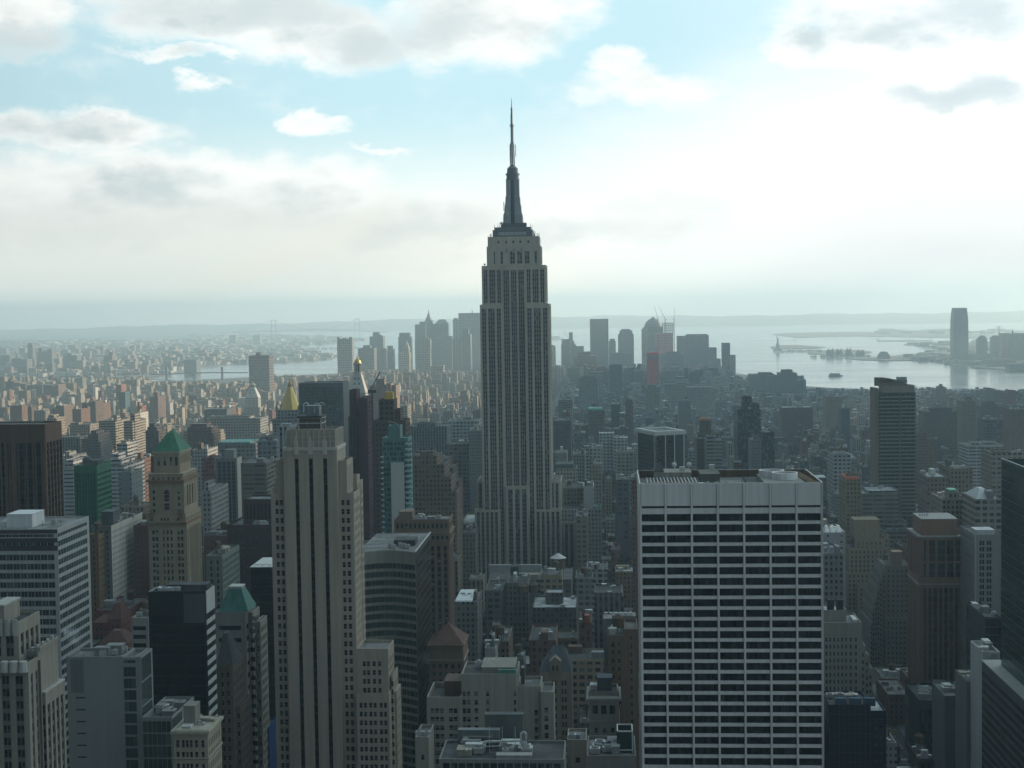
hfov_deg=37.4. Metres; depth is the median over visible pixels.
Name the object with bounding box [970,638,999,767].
white podium
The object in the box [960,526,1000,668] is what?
framed grey tower
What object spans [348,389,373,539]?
maroon slab
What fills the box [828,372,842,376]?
ferry
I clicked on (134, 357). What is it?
city blocks
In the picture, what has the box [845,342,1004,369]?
river shore
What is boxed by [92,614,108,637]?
red roof house
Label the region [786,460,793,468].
city building
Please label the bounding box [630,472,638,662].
striped chimney house
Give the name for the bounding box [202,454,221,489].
red brick house
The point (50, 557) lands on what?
window
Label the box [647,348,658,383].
red wrapped tower
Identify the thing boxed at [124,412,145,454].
bright flank tower
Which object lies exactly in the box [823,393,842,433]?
tan row house
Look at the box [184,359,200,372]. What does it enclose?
shore tower
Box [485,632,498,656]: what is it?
pale cube house
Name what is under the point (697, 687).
window
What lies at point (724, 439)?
city building
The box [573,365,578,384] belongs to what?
city building
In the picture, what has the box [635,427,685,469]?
white pier tower
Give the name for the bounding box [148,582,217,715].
black box tower
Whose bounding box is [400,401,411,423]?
beige rooftop block
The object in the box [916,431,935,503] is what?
stepped brick tower
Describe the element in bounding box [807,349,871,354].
harbour island
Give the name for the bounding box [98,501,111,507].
window
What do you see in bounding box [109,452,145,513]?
vaulted white block
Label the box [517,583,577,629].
ornate brown block
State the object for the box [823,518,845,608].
white vault shed
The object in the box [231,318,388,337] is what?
great bridge
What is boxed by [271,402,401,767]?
setback tower
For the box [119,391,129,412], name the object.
dark teal slab
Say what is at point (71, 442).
wide strip house
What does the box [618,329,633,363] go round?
arched tower
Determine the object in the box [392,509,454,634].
brown strip tower
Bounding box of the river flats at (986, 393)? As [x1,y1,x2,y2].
[980,387,993,404]
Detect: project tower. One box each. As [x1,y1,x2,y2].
[5,379,19,389]
[14,382,27,386]
[21,383,30,389]
[27,384,47,395]
[43,384,56,397]
[55,384,65,396]
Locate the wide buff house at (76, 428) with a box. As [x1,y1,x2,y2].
[69,422,98,434]
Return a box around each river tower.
[721,343,729,366]
[730,355,735,374]
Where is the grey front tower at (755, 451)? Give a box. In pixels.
[748,434,761,468]
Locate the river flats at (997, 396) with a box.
[994,390,1003,402]
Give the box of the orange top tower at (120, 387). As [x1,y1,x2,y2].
[116,384,126,400]
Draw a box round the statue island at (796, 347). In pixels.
[771,345,823,348]
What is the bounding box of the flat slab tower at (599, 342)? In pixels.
[590,319,608,369]
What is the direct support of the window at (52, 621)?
in the striped slab
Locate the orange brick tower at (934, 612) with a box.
[907,513,960,682]
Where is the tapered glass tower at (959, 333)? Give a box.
[950,308,967,359]
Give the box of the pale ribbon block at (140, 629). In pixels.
[131,599,148,648]
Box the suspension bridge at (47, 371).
[8,365,173,380]
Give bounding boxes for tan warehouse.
[575,509,588,569]
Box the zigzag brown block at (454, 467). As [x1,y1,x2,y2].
[443,455,463,588]
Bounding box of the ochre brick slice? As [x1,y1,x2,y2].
[89,521,105,637]
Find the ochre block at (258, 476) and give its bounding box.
[241,456,276,515]
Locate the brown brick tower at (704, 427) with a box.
[694,417,717,469]
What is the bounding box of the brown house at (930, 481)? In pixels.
[917,468,947,512]
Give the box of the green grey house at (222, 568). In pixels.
[206,540,239,643]
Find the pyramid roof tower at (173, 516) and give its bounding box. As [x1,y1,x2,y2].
[145,429,202,589]
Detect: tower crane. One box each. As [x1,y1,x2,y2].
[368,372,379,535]
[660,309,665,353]
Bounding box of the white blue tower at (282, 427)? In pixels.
[278,423,296,458]
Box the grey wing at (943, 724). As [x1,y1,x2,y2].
[932,682,954,767]
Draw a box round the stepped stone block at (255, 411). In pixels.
[244,406,267,419]
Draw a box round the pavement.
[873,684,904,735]
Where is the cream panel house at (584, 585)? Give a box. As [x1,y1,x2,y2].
[575,566,592,643]
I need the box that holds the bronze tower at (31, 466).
[0,421,63,516]
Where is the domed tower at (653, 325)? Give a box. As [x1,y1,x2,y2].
[644,317,661,351]
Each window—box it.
[0,441,62,516]
[0,522,89,767]
[0,555,5,560]
[0,564,5,569]
[0,573,5,578]
[0,582,6,587]
[0,591,6,596]
[6,555,12,560]
[6,564,12,569]
[7,573,12,578]
[7,582,13,587]
[7,591,13,596]
[13,555,19,560]
[13,564,19,569]
[14,573,19,578]
[14,582,20,587]
[14,591,20,596]
[20,555,26,560]
[20,564,26,569]
[21,573,26,578]
[21,582,26,587]
[21,591,27,596]
[21,601,27,606]
[21,626,63,767]
[27,555,33,560]
[27,564,33,569]
[27,573,33,578]
[28,582,33,587]
[28,591,34,596]
[28,601,34,606]
[34,555,39,560]
[34,564,40,569]
[34,573,40,578]
[35,582,40,587]
[35,591,41,596]
[35,601,41,605]
[41,555,46,560]
[41,564,47,569]
[41,573,47,578]
[42,582,47,587]
[42,591,48,596]
[42,601,48,605]
[42,610,48,615]
[43,619,48,624]
[43,628,49,633]
[48,555,53,559]
[48,564,54,569]
[48,573,54,578]
[49,582,54,587]
[49,591,54,596]
[49,601,55,605]
[49,610,55,615]
[50,619,55,624]
[50,628,56,633]
[77,500,90,531]
[97,469,110,475]
[97,475,110,480]
[97,480,110,486]
[98,485,110,491]
[98,490,111,496]
[98,495,111,502]
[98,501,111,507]
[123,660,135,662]
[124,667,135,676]
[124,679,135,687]
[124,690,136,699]
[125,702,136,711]
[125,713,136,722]
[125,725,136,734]
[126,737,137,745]
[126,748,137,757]
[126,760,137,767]
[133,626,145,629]
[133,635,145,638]
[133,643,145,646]
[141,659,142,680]
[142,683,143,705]
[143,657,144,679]
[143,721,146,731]
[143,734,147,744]
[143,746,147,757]
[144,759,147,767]
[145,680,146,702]
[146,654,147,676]
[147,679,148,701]
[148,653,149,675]
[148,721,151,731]
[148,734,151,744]
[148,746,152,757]
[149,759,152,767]
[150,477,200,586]
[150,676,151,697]
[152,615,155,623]
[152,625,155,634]
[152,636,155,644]
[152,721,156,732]
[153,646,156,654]
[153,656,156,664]
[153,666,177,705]
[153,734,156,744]
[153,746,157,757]
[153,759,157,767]
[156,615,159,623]
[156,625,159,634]
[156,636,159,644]
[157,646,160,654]
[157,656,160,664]
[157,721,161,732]
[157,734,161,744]
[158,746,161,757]
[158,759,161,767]
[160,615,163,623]
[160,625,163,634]
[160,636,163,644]
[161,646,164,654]
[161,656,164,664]
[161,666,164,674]
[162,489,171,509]
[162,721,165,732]
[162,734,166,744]
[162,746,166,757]
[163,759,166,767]
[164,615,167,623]
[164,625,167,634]
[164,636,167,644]
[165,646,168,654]
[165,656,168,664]
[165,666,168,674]
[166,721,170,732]
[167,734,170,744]
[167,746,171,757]
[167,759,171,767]
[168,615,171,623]
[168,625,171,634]
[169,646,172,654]
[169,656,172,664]
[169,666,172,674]
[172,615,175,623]
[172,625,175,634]
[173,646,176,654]
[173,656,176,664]
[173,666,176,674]
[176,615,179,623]
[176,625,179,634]
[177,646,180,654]
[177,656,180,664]
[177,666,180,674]
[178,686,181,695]
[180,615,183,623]
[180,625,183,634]
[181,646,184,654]
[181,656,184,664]
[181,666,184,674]
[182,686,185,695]
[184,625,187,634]
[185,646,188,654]
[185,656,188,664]
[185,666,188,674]
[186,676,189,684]
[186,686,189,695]
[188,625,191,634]
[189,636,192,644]
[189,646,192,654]
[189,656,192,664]
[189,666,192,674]
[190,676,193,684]
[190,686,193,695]
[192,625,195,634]
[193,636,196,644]
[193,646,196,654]
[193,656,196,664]
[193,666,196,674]
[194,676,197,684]
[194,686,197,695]
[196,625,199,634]
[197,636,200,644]
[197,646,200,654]
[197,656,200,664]
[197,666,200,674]
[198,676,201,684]
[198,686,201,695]
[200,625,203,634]
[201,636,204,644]
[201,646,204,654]
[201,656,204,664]
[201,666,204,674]
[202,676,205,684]
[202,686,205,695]
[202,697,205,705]
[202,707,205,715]
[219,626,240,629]
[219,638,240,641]
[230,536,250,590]
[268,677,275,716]
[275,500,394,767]
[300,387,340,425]
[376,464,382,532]
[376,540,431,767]
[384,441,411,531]
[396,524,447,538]
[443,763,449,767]
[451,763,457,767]
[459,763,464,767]
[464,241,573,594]
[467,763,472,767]
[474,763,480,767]
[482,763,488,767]
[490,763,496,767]
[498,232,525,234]
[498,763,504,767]
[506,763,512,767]
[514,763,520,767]
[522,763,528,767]
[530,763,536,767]
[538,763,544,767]
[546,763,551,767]
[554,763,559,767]
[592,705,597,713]
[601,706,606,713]
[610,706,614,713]
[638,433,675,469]
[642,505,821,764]
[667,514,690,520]
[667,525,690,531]
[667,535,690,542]
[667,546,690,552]
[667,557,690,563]
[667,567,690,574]
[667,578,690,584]
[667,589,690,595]
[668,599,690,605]
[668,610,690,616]
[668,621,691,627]
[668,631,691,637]
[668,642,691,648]
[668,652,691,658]
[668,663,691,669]
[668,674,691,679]
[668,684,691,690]
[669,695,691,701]
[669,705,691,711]
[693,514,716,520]
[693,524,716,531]
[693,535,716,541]
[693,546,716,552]
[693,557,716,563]
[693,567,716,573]
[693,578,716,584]
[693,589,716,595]
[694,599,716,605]
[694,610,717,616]
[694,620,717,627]
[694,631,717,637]
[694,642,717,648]
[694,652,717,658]
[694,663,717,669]
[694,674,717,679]
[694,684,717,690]
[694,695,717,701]
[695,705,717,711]
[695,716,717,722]
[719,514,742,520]
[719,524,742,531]
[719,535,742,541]
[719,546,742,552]
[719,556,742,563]
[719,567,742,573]
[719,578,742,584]
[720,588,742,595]
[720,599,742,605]
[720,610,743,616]
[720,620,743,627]
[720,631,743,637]
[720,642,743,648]
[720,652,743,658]
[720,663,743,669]
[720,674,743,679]
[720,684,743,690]
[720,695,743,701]
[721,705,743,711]
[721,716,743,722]
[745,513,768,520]
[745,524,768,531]
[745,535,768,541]
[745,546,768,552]
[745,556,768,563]
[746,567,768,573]
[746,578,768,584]
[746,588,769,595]
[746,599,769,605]
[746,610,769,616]
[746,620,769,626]
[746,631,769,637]
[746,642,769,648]
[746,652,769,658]
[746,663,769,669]
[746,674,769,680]
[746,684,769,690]
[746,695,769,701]
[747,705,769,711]
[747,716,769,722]
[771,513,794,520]
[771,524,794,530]
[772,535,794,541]
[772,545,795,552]
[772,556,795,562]
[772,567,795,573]
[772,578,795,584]
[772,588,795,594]
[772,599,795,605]
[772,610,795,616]
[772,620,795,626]
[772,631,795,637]
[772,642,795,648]
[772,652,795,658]
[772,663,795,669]
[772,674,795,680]
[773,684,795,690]
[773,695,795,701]
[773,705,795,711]
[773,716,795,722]
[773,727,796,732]
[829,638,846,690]
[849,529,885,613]
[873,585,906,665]
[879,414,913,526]
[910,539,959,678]
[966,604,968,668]
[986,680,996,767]
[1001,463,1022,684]
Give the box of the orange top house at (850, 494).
[839,472,861,542]
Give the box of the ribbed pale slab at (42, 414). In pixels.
[34,408,49,420]
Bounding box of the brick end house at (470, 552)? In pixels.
[463,524,478,588]
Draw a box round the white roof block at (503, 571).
[488,553,572,629]
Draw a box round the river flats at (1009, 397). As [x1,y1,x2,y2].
[1001,390,1015,406]
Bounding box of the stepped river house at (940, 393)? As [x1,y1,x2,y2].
[923,384,952,407]
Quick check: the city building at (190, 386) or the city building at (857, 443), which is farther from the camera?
the city building at (190, 386)
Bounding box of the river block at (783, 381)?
[766,369,803,398]
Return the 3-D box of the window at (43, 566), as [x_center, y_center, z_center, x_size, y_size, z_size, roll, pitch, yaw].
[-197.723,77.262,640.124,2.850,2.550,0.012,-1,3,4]
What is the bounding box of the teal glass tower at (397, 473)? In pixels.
[381,421,412,532]
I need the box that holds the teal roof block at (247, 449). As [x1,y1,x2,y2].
[218,439,258,461]
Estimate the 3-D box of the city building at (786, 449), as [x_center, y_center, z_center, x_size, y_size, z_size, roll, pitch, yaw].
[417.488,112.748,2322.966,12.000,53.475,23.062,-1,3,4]
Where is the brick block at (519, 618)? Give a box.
[506,572,530,652]
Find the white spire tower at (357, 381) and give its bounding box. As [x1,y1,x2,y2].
[349,354,367,415]
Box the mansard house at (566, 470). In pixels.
[555,461,577,504]
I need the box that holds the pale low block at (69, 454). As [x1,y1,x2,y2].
[62,450,86,465]
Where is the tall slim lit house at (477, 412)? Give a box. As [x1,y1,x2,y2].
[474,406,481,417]
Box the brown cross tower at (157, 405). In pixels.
[150,392,165,421]
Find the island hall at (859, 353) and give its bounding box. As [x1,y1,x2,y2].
[855,350,864,355]
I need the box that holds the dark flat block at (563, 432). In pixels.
[554,418,571,471]
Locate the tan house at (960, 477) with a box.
[939,459,972,494]
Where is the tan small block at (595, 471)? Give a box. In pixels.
[589,458,602,554]
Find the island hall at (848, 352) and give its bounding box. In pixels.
[845,347,851,355]
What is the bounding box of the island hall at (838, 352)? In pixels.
[835,349,842,355]
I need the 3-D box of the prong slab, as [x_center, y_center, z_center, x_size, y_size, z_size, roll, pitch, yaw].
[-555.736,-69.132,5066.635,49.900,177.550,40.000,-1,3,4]
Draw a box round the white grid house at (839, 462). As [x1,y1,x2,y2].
[828,451,850,513]
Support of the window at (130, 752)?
in the panel building at (117, 718)
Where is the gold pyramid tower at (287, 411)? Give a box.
[272,379,298,434]
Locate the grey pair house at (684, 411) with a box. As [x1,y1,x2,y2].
[678,396,690,432]
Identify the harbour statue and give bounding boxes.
[773,335,781,351]
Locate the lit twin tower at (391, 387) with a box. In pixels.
[369,378,399,419]
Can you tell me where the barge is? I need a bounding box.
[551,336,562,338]
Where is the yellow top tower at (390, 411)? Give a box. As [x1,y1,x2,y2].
[373,392,409,534]
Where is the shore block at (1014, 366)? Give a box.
[1005,363,1023,369]
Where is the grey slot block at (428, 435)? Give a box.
[410,422,450,503]
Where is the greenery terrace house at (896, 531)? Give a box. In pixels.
[879,517,907,556]
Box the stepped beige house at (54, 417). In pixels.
[47,414,67,434]
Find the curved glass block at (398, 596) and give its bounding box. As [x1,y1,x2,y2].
[364,532,431,767]
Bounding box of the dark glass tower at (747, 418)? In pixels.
[734,396,760,468]
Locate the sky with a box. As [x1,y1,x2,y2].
[0,0,1023,329]
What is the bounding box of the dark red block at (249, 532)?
[227,495,271,594]
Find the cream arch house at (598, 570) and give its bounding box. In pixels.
[587,561,607,630]
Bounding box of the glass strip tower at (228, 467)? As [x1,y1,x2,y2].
[216,449,241,523]
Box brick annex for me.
[135,452,152,501]
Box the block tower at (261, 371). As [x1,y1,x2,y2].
[249,352,273,390]
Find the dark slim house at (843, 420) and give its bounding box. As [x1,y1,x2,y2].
[838,404,849,450]
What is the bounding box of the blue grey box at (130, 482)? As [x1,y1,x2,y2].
[119,466,142,512]
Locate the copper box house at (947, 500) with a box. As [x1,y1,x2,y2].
[931,488,960,528]
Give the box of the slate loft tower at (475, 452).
[469,425,481,513]
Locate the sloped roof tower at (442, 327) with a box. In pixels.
[435,319,449,364]
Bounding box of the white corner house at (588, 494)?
[583,479,593,508]
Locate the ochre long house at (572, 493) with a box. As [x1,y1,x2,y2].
[563,480,583,504]
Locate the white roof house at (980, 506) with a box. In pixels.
[961,487,1000,533]
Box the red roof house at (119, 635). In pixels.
[98,628,131,647]
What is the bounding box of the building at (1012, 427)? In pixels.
[1002,405,1023,449]
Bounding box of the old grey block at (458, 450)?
[447,439,469,517]
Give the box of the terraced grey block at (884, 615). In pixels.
[860,550,907,667]
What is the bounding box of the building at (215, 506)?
[202,479,228,581]
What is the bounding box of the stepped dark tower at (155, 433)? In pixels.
[145,423,165,454]
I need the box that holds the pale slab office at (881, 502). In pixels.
[862,484,898,527]
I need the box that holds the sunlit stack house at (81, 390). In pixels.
[76,388,89,401]
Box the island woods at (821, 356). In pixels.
[306,338,931,358]
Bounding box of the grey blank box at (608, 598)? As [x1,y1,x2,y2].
[594,583,622,647]
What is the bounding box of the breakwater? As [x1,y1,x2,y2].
[897,340,931,340]
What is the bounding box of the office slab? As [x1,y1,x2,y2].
[637,462,823,767]
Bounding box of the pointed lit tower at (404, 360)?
[398,340,411,371]
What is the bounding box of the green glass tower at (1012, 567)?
[1001,458,1023,684]
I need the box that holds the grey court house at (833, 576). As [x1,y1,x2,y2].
[823,543,843,606]
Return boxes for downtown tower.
[358,345,376,370]
[369,332,384,347]
[377,348,387,370]
[387,346,394,371]
[398,333,412,371]
[415,322,426,338]
[415,338,431,372]
[419,353,431,376]
[431,324,435,364]
[431,365,444,376]
[437,336,452,370]
[452,338,462,370]
[453,318,458,337]
[462,329,471,370]
[552,345,555,365]
[561,332,575,378]
[575,351,596,370]
[576,346,583,354]
[609,339,615,363]
[609,364,622,399]
[611,352,629,366]
[641,328,647,365]
[659,351,684,367]
[677,336,684,353]
[708,347,720,366]
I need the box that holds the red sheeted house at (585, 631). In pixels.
[579,609,592,647]
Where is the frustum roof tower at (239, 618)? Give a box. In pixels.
[215,584,269,767]
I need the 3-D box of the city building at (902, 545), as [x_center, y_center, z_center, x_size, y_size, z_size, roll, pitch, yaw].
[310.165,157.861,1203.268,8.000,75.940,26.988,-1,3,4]
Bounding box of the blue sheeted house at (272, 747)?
[267,717,276,767]
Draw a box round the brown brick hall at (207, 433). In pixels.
[187,422,219,457]
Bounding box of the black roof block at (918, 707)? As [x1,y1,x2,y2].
[905,683,931,754]
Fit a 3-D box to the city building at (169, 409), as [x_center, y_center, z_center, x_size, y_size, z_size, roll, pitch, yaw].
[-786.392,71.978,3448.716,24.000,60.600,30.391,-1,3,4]
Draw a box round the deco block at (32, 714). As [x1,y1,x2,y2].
[0,597,66,767]
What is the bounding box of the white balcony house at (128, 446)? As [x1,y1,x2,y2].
[117,439,137,456]
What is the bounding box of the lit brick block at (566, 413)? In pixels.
[563,408,570,418]
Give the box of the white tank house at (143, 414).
[139,409,148,429]
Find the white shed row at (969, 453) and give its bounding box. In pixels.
[959,441,1003,487]
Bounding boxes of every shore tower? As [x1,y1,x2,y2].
[0,355,14,368]
[11,359,32,367]
[38,348,56,363]
[63,353,80,367]
[104,352,115,362]
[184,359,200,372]
[229,335,237,342]
[253,335,261,344]
[976,335,986,353]
[990,335,998,358]
[999,333,1010,357]
[1009,330,1023,360]
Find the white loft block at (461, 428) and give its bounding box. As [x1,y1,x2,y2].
[448,416,481,440]
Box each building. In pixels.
[0,396,4,406]
[1,389,6,399]
[5,405,9,418]
[7,389,12,399]
[18,388,30,404]
[30,398,42,405]
[31,387,35,397]
[38,393,50,402]
[45,404,55,409]
[47,397,53,403]
[62,392,72,402]
[63,382,76,393]
[66,643,193,767]
[68,396,74,405]
[75,392,84,407]
[76,378,84,385]
[85,392,92,397]
[89,509,142,598]
[92,638,103,646]
[98,378,110,385]
[98,391,104,399]
[107,399,115,413]
[121,494,149,512]
[130,400,138,412]
[131,384,139,397]
[137,393,145,402]
[148,386,153,392]
[157,417,166,423]
[157,421,170,433]
[162,381,174,390]
[164,383,169,396]
[166,402,173,422]
[172,427,181,431]
[173,391,180,398]
[176,414,181,424]
[177,406,184,425]
[179,383,184,394]
[181,431,186,442]
[182,393,188,405]
[187,410,191,417]
[188,382,194,391]
[188,394,196,402]
[188,417,197,426]
[190,406,196,412]
[196,405,201,412]
[197,387,202,397]
[197,397,207,404]
[199,383,207,390]
[202,479,228,581]
[205,398,211,408]
[206,387,212,396]
[217,631,252,767]
[218,392,226,398]
[218,398,224,404]
[219,384,227,392]
[227,387,231,397]
[233,386,237,400]
[235,405,240,414]
[236,381,245,388]
[236,389,241,398]
[241,389,247,396]
[256,433,269,439]
[259,391,269,405]
[261,407,265,415]
[265,400,275,417]
[266,391,274,398]
[268,406,274,422]
[277,378,283,389]
[277,395,283,402]
[284,380,288,391]
[286,379,294,389]
[390,371,394,382]
[398,374,402,385]
[402,370,411,381]
[403,388,408,394]
[403,395,408,403]
[405,376,410,389]
[412,372,415,384]
[412,385,421,397]
[415,405,421,418]
[415,724,434,767]
[416,391,421,404]
[419,379,425,387]
[419,418,428,421]
[421,404,429,417]
[422,390,426,403]
[427,623,468,690]
[428,386,437,400]
[430,412,440,421]
[431,372,441,381]
[431,377,441,384]
[431,405,438,412]
[432,384,441,391]
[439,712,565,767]
[441,407,453,422]
[443,373,446,390]
[446,376,449,390]
[449,402,458,411]
[451,400,460,407]
[453,372,457,383]
[454,552,461,600]
[456,383,464,394]
[457,412,464,416]
[459,379,470,393]
[459,390,468,406]
[469,573,484,618]
[473,381,479,390]
[474,393,477,408]
[513,642,525,675]
[519,638,528,655]
[529,625,557,675]
[540,560,562,595]
[540,645,573,767]
[552,372,559,390]
[556,365,557,382]
[558,630,577,647]
[566,644,603,727]
[567,367,572,382]
[567,728,586,767]
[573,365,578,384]
[573,412,580,420]
[574,427,584,450]
[577,369,579,388]
[580,365,582,377]
[580,701,588,742]
[581,420,587,441]
[584,409,587,422]
[586,674,620,735]
[587,724,635,767]
[588,435,593,443]
[592,400,598,406]
[595,366,606,387]
[599,400,608,408]
[602,521,605,539]
[602,555,610,564]
[605,471,611,525]
[606,515,614,539]
[607,392,615,403]
[608,532,614,543]
[609,471,615,496]
[611,542,620,583]
[613,427,628,442]
[615,499,616,541]
[615,559,632,609]
[619,417,623,426]
[619,425,625,435]
[623,393,628,405]
[624,365,630,380]
[625,387,630,394]
[631,382,640,388]
[633,432,636,442]
[636,368,643,384]
[638,415,644,423]
[639,394,644,406]
[645,410,652,416]
[645,417,651,425]
[653,408,663,416]
[654,410,661,422]
[656,410,659,426]
[660,412,665,418]
[663,367,672,378]
[664,402,670,417]
[665,369,676,382]
[684,367,687,378]
[687,422,693,442]
[688,371,699,384]
[688,447,694,469]
[695,412,700,431]
[699,407,709,417]
[706,369,711,383]
[713,370,719,377]
[713,397,725,417]
[715,418,726,427]
[717,365,725,373]
[718,429,723,438]
[720,436,732,464]
[721,406,729,425]
[722,380,732,386]
[725,424,729,432]
[726,441,732,469]
[729,455,733,469]
[733,379,744,388]
[734,390,739,403]
[762,397,768,407]
[770,426,779,436]
[773,407,779,427]
[775,459,781,468]
[776,394,783,404]
[778,438,783,458]
[782,440,788,458]
[782,455,790,468]
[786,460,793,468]
[787,392,793,405]
[790,451,799,461]
[793,436,804,454]
[794,393,801,401]
[797,455,808,470]
[800,438,807,459]
[804,429,813,443]
[806,432,812,447]
[809,393,814,404]
[810,440,818,450]
[811,450,822,474]
[813,431,818,441]
[814,420,820,428]
[815,402,822,416]
[822,438,831,449]
[823,506,827,522]
[824,428,830,439]
[824,691,885,767]
[828,511,837,524]
[831,425,837,440]
[831,491,838,524]
[833,388,839,394]
[835,435,845,445]
[835,442,847,451]
[843,400,854,412]
[850,421,856,434]
[851,389,860,396]
[851,456,857,471]
[852,436,861,450]
[853,466,861,479]
[857,401,869,414]
[857,413,866,428]
[857,458,866,466]
[858,423,869,433]
[859,427,866,439]
[859,461,867,484]
[861,436,869,450]
[868,454,869,470]
[876,662,899,680]
[886,728,896,767]
[889,731,900,763]
[894,536,907,562]
[897,764,911,767]
[900,668,907,686]
[908,733,933,767]
[928,437,942,460]
[934,400,941,406]
[941,442,948,462]
[947,393,952,409]
[954,455,958,462]
[962,392,974,398]
[975,387,979,398]
[1002,405,1023,449]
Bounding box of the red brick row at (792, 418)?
[780,403,812,445]
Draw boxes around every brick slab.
[10,403,27,420]
[28,405,35,420]
[50,407,55,413]
[56,403,73,426]
[72,406,90,421]
[81,400,88,407]
[89,398,103,421]
[103,400,110,418]
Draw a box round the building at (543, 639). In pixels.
[529,625,557,675]
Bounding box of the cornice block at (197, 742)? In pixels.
[170,701,223,767]
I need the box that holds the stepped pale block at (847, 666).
[824,598,872,696]
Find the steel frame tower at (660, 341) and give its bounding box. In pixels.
[655,323,672,353]
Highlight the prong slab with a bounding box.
[337,337,353,375]
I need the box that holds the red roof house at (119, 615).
[106,601,131,633]
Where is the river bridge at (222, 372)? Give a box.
[150,367,247,379]
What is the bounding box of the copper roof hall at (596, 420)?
[588,407,604,443]
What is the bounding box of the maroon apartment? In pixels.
[133,512,149,595]
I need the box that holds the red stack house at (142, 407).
[137,402,145,411]
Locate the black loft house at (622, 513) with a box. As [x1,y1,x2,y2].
[616,474,629,564]
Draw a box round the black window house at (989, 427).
[977,415,1001,443]
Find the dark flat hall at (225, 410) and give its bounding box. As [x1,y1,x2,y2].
[204,405,233,421]
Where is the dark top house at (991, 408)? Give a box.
[976,401,999,436]
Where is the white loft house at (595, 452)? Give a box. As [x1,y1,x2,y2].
[585,444,602,517]
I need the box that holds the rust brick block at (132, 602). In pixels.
[95,589,147,631]
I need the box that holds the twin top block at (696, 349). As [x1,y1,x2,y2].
[685,334,708,366]
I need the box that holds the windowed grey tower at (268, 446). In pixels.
[257,435,278,459]
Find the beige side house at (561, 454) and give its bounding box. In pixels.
[555,446,567,474]
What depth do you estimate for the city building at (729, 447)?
2236.97 m
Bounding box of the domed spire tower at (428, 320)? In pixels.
[425,309,432,364]
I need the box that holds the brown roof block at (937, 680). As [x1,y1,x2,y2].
[922,679,950,682]
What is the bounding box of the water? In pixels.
[151,322,1023,390]
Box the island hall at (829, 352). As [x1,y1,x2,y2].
[826,348,833,355]
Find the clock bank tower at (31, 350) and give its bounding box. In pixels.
[27,343,34,358]
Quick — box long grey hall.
[206,415,267,439]
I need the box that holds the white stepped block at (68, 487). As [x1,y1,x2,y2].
[63,456,84,515]
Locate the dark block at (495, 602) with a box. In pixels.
[485,577,538,638]
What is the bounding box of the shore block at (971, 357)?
[967,354,991,360]
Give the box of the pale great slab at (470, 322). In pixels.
[458,311,480,371]
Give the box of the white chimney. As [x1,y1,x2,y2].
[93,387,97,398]
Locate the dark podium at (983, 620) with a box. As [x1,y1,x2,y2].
[966,602,1000,669]
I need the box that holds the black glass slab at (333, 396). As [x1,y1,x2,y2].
[299,381,348,456]
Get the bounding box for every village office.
[579,376,598,411]
[591,371,602,397]
[645,384,658,414]
[664,381,689,413]
[686,386,713,413]
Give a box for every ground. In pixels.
[0,334,367,378]
[151,373,884,667]
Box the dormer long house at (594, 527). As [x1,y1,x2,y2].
[562,502,601,561]
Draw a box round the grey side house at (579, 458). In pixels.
[573,449,585,481]
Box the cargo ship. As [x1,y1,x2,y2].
[292,352,318,359]
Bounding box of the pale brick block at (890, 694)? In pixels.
[876,679,904,724]
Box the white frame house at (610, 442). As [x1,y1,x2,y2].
[599,431,627,492]
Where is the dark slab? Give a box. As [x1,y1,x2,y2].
[250,557,275,716]
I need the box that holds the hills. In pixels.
[0,310,1023,335]
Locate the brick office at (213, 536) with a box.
[204,521,226,581]
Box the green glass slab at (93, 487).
[74,456,111,532]
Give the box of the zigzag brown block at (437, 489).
[413,448,462,588]
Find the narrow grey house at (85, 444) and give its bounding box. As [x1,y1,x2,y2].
[81,435,88,455]
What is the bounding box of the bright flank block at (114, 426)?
[99,415,128,452]
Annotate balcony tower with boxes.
[704,435,721,469]
[870,377,915,527]
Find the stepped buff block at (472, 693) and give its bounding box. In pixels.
[427,657,555,767]
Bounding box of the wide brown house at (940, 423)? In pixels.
[919,407,956,459]
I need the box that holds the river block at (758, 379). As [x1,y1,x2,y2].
[748,372,774,392]
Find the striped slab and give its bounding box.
[0,510,92,767]
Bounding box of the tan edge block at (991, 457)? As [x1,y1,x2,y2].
[981,447,1023,498]
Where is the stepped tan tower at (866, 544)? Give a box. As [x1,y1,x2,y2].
[845,516,888,619]
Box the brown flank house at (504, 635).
[492,621,512,656]
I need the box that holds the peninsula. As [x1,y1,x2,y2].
[772,331,1023,338]
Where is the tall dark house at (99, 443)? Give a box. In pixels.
[88,429,111,460]
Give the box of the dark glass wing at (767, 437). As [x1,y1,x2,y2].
[758,427,774,468]
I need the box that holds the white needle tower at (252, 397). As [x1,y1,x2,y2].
[245,381,260,406]
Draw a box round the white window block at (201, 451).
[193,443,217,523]
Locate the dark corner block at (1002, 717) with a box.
[981,660,1023,767]
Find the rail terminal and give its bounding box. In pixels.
[877,352,889,358]
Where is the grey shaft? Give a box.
[955,669,969,767]
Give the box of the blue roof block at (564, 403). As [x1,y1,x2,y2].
[558,397,572,434]
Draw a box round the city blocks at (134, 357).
[0,329,1023,767]
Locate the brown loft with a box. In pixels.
[603,612,638,767]
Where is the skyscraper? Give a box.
[464,98,575,595]
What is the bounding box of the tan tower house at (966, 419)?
[957,397,975,448]
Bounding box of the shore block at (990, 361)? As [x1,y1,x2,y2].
[982,359,1016,364]
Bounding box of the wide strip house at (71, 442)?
[62,434,87,453]

